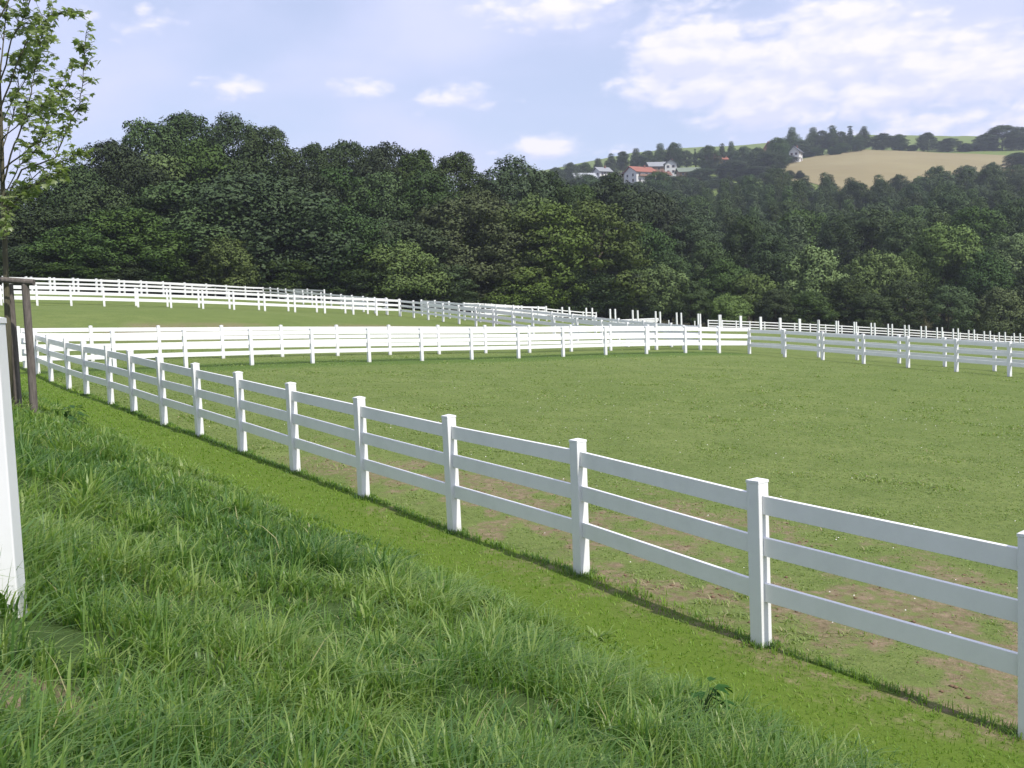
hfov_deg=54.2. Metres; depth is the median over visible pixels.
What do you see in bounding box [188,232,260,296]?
bushy tree
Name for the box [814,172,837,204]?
slender tree
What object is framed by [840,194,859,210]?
slender tree
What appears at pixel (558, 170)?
broadleaf tree
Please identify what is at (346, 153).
broadleaf tree
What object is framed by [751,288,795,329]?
broadleaf tree
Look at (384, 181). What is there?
broadleaf tree
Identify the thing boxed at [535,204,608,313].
broadleaf tree
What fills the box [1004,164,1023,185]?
broadleaf tree
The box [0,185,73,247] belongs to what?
broadleaf tree
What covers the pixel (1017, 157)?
broadleaf tree
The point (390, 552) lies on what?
mown grass
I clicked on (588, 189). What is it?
broadleaf tree
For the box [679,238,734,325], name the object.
broadleaf tree
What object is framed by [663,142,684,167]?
broadleaf tree
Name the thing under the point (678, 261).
broadleaf tree
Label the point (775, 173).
broadleaf tree
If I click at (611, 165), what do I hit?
slender tree
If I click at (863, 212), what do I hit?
broadleaf tree
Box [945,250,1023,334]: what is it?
broadleaf tree
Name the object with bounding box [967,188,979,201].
slender tree
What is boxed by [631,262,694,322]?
bushy tree
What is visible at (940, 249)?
bushy tree
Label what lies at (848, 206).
slender tree
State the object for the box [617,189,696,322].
broadleaf tree
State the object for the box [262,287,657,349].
paddock fence
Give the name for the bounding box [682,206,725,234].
broadleaf tree
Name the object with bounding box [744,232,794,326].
broadleaf tree
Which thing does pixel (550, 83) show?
sky
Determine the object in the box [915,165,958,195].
broadleaf tree
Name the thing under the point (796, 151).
house
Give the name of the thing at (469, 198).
tree
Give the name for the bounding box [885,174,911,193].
broadleaf tree
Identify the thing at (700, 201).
broadleaf tree
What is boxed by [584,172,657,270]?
broadleaf tree
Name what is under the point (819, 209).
slender tree
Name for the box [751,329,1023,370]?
paddock fence
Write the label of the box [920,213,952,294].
broadleaf tree
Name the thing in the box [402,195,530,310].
feathery tree
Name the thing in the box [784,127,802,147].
slender tree
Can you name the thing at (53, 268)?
broadleaf tree
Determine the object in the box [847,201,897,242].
broadleaf tree
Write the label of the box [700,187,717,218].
slender tree
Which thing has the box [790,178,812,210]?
slender tree
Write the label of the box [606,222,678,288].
broadleaf tree
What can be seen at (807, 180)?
slender tree
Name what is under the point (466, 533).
fence line grass
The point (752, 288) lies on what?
bushy tree
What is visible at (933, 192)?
slender tree
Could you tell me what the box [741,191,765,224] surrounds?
slender tree
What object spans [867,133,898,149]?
broadleaf tree
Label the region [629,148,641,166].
slender tree
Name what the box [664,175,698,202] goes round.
broadleaf tree
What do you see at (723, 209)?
slender tree
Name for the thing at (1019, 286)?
broadleaf tree
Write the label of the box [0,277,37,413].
tree stakes
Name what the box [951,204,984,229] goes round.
broadleaf tree
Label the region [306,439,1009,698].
soil clods
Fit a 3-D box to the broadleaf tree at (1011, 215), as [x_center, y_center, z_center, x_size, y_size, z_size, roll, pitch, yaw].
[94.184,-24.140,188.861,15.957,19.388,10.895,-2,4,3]
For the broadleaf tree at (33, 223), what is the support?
on the ground at (986, 683)
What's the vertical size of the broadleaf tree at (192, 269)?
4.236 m
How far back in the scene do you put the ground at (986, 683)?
14.64 m
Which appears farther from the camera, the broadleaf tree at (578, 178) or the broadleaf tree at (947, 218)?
the broadleaf tree at (578, 178)
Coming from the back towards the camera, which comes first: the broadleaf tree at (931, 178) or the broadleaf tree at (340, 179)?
the broadleaf tree at (931, 178)
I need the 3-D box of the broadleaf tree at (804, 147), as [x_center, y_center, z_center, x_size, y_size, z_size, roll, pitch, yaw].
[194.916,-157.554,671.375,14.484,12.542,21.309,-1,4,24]
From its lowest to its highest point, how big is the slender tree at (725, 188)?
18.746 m
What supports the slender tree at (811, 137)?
on the ground at (986, 683)
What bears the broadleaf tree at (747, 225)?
on the ground at (986, 683)
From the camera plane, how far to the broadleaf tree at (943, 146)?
688.86 m
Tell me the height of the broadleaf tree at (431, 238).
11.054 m
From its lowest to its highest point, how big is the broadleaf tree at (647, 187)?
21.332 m
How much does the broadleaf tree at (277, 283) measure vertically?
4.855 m
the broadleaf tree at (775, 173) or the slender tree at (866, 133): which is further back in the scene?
the slender tree at (866, 133)
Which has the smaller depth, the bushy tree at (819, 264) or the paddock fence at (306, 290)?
the paddock fence at (306, 290)
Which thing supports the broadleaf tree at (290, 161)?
on the ground at (986, 683)
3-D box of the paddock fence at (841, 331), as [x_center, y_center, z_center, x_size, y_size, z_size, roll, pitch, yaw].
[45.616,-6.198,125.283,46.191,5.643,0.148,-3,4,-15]
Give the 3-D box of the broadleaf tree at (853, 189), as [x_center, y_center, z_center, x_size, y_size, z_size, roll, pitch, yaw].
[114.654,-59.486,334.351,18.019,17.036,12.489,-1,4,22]
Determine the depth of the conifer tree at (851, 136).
694.34 m
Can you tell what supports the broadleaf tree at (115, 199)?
on the ground at (986, 683)
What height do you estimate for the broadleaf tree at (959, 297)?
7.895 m
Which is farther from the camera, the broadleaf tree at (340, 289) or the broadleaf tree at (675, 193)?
the broadleaf tree at (675, 193)
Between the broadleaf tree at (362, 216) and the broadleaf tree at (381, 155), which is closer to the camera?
the broadleaf tree at (362, 216)
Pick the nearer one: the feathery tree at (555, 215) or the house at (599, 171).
the feathery tree at (555, 215)
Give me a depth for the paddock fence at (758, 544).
9.00 m
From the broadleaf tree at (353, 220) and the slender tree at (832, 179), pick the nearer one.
the broadleaf tree at (353, 220)
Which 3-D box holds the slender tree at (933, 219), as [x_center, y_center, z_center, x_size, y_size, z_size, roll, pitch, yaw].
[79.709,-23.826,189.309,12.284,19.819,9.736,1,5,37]
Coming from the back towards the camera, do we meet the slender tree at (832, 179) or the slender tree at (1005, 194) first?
the slender tree at (832, 179)
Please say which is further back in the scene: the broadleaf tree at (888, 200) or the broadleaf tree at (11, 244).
the broadleaf tree at (888, 200)
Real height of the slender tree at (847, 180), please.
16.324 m
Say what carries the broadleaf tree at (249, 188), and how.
on the ground at (986, 683)
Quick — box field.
[759,150,1023,190]
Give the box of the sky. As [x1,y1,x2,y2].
[0,0,1023,204]
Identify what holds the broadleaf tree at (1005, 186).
on the ground at (986, 683)
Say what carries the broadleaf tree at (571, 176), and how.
on the ground at (986, 683)
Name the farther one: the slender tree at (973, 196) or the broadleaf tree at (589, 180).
the broadleaf tree at (589, 180)
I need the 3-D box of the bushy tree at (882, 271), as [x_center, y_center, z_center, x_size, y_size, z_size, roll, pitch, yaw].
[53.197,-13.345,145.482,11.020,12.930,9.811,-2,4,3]
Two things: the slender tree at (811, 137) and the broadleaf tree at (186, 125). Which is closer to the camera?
the broadleaf tree at (186, 125)
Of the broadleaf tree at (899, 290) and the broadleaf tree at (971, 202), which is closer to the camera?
the broadleaf tree at (899, 290)
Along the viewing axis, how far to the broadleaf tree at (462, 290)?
113.73 m
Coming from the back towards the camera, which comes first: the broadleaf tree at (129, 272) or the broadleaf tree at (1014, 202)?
the broadleaf tree at (1014, 202)
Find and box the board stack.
[611,318,658,322]
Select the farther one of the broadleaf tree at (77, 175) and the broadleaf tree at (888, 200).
the broadleaf tree at (888, 200)
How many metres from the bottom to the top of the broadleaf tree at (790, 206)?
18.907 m
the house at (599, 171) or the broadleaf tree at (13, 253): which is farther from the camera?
the house at (599, 171)
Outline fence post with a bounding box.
[0,317,27,617]
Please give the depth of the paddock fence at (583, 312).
112.92 m
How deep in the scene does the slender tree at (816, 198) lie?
293.82 m
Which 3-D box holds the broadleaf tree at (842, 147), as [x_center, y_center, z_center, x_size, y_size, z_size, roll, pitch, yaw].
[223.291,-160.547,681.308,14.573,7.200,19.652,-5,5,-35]
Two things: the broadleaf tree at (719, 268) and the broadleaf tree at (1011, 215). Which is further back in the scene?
the broadleaf tree at (1011, 215)
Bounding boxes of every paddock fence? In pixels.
[0,285,400,315]
[2,276,262,297]
[2,284,385,313]
[17,324,746,361]
[17,326,748,373]
[20,328,1023,739]
[30,277,324,298]
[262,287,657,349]
[420,299,701,349]
[465,303,596,319]
[471,304,547,320]
[707,320,1023,342]
[747,328,1023,376]
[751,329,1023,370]
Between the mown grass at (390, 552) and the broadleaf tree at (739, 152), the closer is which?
the mown grass at (390, 552)
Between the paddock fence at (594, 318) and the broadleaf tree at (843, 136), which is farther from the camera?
the broadleaf tree at (843, 136)
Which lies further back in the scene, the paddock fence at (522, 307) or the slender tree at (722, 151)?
the slender tree at (722, 151)
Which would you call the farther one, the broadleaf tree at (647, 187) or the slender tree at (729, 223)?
the broadleaf tree at (647, 187)
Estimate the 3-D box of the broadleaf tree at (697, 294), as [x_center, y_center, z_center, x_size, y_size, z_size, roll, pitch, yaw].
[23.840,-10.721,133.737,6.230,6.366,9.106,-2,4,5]
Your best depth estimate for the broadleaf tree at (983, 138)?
701.60 m
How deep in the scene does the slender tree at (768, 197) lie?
325.36 m
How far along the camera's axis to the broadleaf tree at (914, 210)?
227.45 m
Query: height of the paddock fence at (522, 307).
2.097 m
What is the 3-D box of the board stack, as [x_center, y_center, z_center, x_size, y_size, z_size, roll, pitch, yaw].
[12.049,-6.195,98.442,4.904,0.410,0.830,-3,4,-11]
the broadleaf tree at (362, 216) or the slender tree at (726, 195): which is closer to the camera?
the broadleaf tree at (362, 216)
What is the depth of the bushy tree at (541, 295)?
118.60 m
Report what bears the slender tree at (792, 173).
on the ground at (986, 683)
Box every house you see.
[591,166,612,179]
[622,165,657,182]
[645,162,664,171]
[663,159,678,176]
[674,167,700,176]
[789,145,803,161]
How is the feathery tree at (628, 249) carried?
on the ground at (986, 683)
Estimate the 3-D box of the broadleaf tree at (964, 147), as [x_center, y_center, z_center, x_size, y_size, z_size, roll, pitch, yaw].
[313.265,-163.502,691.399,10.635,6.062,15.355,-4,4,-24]
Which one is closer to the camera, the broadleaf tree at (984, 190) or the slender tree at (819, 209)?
the slender tree at (819, 209)
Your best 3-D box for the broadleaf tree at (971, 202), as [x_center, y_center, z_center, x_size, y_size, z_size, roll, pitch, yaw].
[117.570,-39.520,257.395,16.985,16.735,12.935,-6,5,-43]
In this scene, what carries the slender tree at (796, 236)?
on the ground at (986, 683)
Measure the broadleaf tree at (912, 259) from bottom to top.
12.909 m
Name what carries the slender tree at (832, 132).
on the ground at (986, 683)
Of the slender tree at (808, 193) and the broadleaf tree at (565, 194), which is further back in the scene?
the slender tree at (808, 193)
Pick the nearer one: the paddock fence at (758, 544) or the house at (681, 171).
the paddock fence at (758, 544)
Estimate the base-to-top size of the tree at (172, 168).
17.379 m
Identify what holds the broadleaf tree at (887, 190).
on the ground at (986, 683)
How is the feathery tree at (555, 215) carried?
on the ground at (986, 683)
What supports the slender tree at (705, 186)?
on the ground at (986, 683)
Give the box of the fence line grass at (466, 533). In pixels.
[78,393,1021,744]
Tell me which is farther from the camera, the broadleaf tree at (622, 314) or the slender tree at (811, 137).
the slender tree at (811, 137)
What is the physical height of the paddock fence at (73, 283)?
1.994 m
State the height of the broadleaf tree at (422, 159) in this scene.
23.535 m
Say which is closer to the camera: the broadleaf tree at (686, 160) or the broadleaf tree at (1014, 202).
the broadleaf tree at (1014, 202)
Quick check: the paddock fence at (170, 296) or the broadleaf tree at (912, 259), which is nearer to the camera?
the paddock fence at (170, 296)
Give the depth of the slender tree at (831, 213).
201.13 m
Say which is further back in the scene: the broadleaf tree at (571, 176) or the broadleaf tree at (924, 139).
the broadleaf tree at (924, 139)
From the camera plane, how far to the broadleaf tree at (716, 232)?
200.64 m
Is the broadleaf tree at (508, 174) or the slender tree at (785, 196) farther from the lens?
the slender tree at (785, 196)
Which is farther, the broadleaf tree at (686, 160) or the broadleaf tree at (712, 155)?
the broadleaf tree at (686, 160)
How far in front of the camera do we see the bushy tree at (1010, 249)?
154.86 m
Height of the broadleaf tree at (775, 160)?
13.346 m
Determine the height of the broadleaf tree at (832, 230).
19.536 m
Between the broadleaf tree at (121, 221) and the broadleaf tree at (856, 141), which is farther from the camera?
the broadleaf tree at (856, 141)
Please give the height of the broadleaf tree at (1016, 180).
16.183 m
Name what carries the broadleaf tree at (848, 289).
on the ground at (986, 683)
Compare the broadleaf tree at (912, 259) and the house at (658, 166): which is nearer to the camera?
the broadleaf tree at (912, 259)
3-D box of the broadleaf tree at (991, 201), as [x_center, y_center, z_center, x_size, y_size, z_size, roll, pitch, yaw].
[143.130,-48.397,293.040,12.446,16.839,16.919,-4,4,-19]
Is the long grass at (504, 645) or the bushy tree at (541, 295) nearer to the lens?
the long grass at (504, 645)
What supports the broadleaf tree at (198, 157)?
on the ground at (986, 683)
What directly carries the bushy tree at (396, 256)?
on the ground at (986, 683)
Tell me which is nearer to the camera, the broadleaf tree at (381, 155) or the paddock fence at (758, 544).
the paddock fence at (758, 544)
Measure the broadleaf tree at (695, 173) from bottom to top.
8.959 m
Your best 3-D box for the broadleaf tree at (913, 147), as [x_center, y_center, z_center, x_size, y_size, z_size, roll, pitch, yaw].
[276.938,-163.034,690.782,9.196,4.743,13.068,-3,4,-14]
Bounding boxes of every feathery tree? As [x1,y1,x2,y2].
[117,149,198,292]
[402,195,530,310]
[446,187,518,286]
[453,206,568,308]
[503,200,604,312]
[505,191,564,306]
[544,195,654,317]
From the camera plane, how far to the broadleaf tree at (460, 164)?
137.99 m
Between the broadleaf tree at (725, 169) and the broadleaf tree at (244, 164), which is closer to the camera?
the broadleaf tree at (244, 164)
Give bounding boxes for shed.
[572,173,596,177]
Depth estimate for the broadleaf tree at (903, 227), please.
174.97 m
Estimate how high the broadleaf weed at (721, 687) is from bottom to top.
0.282 m
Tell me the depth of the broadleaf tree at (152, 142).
124.61 m
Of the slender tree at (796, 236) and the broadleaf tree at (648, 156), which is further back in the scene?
the broadleaf tree at (648, 156)
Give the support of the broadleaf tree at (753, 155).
on the ground at (986, 683)
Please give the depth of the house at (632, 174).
537.18 m
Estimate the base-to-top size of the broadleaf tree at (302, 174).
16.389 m
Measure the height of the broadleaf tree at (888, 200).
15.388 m
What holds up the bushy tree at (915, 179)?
on the ground at (986, 683)
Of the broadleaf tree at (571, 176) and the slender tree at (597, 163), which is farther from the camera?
the slender tree at (597, 163)
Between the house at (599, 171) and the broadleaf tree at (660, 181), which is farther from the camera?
the house at (599, 171)
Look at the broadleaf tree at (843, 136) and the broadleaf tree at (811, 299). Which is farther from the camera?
the broadleaf tree at (843, 136)
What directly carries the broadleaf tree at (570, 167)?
on the ground at (986, 683)
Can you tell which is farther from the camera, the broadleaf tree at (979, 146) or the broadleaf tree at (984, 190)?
the broadleaf tree at (979, 146)
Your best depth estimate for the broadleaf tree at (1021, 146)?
708.48 m
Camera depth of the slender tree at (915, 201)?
288.95 m
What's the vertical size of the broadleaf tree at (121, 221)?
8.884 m
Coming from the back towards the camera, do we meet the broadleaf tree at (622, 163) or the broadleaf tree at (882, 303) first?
the broadleaf tree at (622, 163)
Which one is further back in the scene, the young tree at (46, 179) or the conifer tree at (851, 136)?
the conifer tree at (851, 136)
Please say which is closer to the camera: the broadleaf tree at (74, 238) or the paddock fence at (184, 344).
the paddock fence at (184, 344)
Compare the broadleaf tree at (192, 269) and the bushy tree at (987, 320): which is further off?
the bushy tree at (987, 320)
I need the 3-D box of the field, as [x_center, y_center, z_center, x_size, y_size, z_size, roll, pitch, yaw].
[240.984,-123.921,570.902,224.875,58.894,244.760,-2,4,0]
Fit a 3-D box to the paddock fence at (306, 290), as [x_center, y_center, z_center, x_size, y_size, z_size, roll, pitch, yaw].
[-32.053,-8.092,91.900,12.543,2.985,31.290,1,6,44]
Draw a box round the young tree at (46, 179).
[0,0,100,403]
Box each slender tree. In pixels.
[593,158,602,167]
[603,153,618,174]
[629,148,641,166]
[653,143,667,161]
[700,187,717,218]
[702,181,715,205]
[713,192,734,222]
[714,179,732,207]
[715,175,734,199]
[715,199,730,229]
[718,143,728,160]
[720,211,740,246]
[727,141,735,167]
[731,207,741,231]
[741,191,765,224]
[746,205,760,219]
[758,184,777,219]
[778,186,794,210]
[782,213,811,313]
[783,170,795,177]
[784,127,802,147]
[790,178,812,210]
[795,170,803,177]
[798,175,815,199]
[799,181,813,209]
[804,127,821,147]
[809,188,832,216]
[810,201,827,244]
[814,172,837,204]
[816,209,841,248]
[820,174,840,194]
[825,125,838,151]
[838,176,857,205]
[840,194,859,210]
[841,199,855,217]
[856,126,872,149]
[868,174,886,196]
[906,205,955,300]
[907,192,924,206]
[923,185,944,213]
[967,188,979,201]
[974,196,989,209]
[994,189,1010,207]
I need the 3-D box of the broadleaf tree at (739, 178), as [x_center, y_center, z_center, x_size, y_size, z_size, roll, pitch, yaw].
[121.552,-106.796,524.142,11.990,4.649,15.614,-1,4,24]
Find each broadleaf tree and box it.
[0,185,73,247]
[0,205,129,268]
[0,227,59,271]
[0,245,72,289]
[9,263,105,291]
[18,225,131,291]
[35,163,111,231]
[49,183,154,261]
[59,206,195,291]
[60,259,156,292]
[62,138,173,235]
[108,117,195,284]
[113,180,261,294]
[126,256,205,294]
[155,109,220,177]
[160,136,239,236]
[163,171,368,296]
[186,110,267,292]
[199,151,300,292]
[231,125,309,175]
[252,195,395,300]
[252,257,337,299]
[265,166,354,250]
[294,141,347,199]
[299,165,402,226]
[310,264,389,301]
[312,212,404,301]
[321,139,388,189]
[339,169,429,306]
[348,141,419,306]
[356,219,475,309]
[391,147,442,191]
[395,169,464,256]
[399,263,481,310]
[434,151,489,310]
[468,154,557,223]
[524,171,587,311]
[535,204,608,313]
[547,266,631,315]
[550,167,568,180]
[560,162,582,179]
[565,173,595,187]
[568,170,578,179]
[570,183,609,314]
[575,175,606,196]
[578,162,593,172]
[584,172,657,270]
[594,270,659,319]
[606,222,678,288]
[613,289,666,321]
[615,151,629,176]
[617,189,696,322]
[630,181,662,194]
[637,150,656,166]
[642,171,672,193]
[647,250,694,322]
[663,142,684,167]
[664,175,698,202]
[664,189,688,206]
[666,215,723,324]
[668,280,712,325]
[673,194,716,219]
[679,150,693,167]
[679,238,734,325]
[681,212,738,257]
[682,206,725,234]
[683,167,717,180]
[687,258,751,325]
[692,145,723,172]
[712,159,748,178]
[722,214,773,323]
[723,218,785,282]
[731,146,751,168]
[731,176,765,207]
[733,175,749,183]
[744,147,769,166]
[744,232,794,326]
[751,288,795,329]
[754,150,789,168]
[758,168,796,192]
[766,137,792,167]
[766,198,806,223]
[776,209,827,247]
[784,291,840,331]
[787,155,800,162]
[790,140,811,157]
[807,148,826,155]
[812,277,882,332]
[814,130,830,153]
[818,212,864,309]
[826,148,841,154]
[828,143,852,152]
[831,180,877,211]
[833,131,849,147]
[833,214,905,281]
[840,293,901,334]
[846,205,899,246]
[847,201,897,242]
[850,136,864,150]
[857,180,901,208]
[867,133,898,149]
[868,215,930,313]
[870,196,901,212]
[878,279,934,336]
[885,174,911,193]
[891,134,910,150]
[891,205,931,233]
[893,250,939,312]
[896,182,928,205]
[903,144,918,150]
[915,132,937,151]
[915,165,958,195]
[916,284,982,338]
[920,192,972,218]
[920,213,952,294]
[932,138,962,151]
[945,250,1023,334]
[947,205,1009,305]
[948,199,980,213]
[950,164,981,183]
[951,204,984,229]
[954,168,982,190]
[957,143,974,150]
[961,182,991,205]
[966,143,987,150]
[971,133,998,150]
[973,165,1007,198]
[977,204,1023,253]
[981,162,1006,185]
[982,125,1023,149]
[983,190,1020,209]
[986,181,1020,205]
[990,196,1023,223]
[999,127,1023,149]
[1000,152,1023,167]
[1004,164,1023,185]
[1007,173,1023,192]
[1008,269,1023,334]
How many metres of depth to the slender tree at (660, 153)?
615.03 m
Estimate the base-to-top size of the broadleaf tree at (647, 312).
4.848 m
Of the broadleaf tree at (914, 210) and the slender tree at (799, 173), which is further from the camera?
the slender tree at (799, 173)
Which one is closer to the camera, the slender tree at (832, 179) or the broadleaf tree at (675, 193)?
the broadleaf tree at (675, 193)
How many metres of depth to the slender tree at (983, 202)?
229.34 m
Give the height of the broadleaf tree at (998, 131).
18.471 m
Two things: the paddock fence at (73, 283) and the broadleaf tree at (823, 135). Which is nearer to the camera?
the paddock fence at (73, 283)
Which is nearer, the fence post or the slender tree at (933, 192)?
the fence post
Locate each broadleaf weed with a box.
[51,405,88,424]
[678,676,736,719]
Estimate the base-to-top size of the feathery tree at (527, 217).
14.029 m
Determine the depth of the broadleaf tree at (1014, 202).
235.96 m
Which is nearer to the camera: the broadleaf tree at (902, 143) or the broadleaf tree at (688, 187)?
the broadleaf tree at (688, 187)
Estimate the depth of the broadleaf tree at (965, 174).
373.47 m
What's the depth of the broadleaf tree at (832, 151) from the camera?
664.24 m
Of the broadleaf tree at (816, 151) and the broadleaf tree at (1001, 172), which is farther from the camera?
the broadleaf tree at (816, 151)
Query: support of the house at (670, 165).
on the ground at (986, 683)
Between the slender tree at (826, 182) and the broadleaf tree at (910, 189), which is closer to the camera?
the broadleaf tree at (910, 189)
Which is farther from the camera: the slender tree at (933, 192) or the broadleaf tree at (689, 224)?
the slender tree at (933, 192)
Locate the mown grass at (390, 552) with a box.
[20,372,1023,767]
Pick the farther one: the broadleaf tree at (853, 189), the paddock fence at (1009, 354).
the broadleaf tree at (853, 189)
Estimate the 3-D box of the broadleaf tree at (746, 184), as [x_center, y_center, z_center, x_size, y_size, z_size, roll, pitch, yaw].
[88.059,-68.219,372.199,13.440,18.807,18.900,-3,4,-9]
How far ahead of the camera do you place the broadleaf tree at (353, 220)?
109.50 m
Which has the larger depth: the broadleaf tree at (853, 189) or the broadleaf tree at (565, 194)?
the broadleaf tree at (853, 189)
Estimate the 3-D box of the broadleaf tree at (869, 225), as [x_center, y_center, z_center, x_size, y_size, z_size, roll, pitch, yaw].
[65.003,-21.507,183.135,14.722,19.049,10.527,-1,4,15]
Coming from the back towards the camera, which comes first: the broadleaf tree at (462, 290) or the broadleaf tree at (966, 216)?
the broadleaf tree at (966, 216)
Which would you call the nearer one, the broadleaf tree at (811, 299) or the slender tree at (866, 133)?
the broadleaf tree at (811, 299)
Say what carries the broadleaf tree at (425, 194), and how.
on the ground at (986, 683)
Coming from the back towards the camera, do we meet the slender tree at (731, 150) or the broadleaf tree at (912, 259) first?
the slender tree at (731, 150)
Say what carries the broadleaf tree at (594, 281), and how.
on the ground at (986, 683)
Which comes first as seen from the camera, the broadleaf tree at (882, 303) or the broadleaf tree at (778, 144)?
the broadleaf tree at (882, 303)
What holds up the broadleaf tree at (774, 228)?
on the ground at (986, 683)
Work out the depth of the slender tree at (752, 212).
256.61 m
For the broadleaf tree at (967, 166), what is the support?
on the ground at (986, 683)
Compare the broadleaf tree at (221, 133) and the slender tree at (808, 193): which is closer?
the broadleaf tree at (221, 133)
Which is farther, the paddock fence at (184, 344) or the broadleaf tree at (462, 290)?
the broadleaf tree at (462, 290)
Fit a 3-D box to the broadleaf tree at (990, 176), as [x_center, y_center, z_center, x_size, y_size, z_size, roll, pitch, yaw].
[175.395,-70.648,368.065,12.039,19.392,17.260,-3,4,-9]
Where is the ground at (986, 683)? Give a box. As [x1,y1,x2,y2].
[0,135,1023,767]
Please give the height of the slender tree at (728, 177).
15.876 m
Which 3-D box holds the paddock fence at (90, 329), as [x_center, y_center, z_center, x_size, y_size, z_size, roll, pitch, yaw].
[-2.531,-1.814,44.903,35.440,3.038,0.543,-5,5,-31]
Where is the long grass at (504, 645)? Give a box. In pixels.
[0,389,947,767]
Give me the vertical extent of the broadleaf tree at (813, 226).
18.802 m
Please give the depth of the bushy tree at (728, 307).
129.21 m
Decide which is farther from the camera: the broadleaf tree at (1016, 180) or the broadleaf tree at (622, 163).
the broadleaf tree at (622, 163)
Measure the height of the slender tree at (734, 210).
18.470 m
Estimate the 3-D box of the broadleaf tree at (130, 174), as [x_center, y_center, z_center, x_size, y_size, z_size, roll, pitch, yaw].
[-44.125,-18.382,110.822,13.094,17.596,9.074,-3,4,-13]
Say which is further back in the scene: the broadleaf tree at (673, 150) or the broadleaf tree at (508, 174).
the broadleaf tree at (673, 150)
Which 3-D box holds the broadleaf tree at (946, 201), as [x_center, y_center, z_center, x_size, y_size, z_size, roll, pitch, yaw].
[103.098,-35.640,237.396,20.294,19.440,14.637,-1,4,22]
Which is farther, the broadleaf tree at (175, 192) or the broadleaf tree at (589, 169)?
the broadleaf tree at (589, 169)
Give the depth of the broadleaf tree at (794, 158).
627.86 m
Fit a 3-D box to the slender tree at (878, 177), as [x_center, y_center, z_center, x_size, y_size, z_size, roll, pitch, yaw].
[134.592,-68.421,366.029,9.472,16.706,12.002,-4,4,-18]
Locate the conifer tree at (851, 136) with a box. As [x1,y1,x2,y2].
[847,126,853,150]
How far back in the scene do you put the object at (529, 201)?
130.54 m
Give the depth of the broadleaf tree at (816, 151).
668.47 m
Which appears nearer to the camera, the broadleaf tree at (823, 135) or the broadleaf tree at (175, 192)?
the broadleaf tree at (175, 192)
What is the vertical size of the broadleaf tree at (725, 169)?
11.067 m
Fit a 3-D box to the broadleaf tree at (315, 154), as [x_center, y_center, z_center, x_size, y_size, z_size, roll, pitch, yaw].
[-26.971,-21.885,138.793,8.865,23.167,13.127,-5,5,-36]
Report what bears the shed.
on the ground at (986, 683)
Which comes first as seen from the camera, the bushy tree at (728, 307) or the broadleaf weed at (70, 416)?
the broadleaf weed at (70, 416)
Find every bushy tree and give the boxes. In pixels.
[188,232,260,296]
[349,240,460,308]
[479,264,569,313]
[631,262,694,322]
[706,292,754,327]
[725,273,780,326]
[779,245,851,330]
[839,248,920,332]
[899,221,984,330]
[912,176,925,191]
[967,286,1023,340]
[978,232,1023,287]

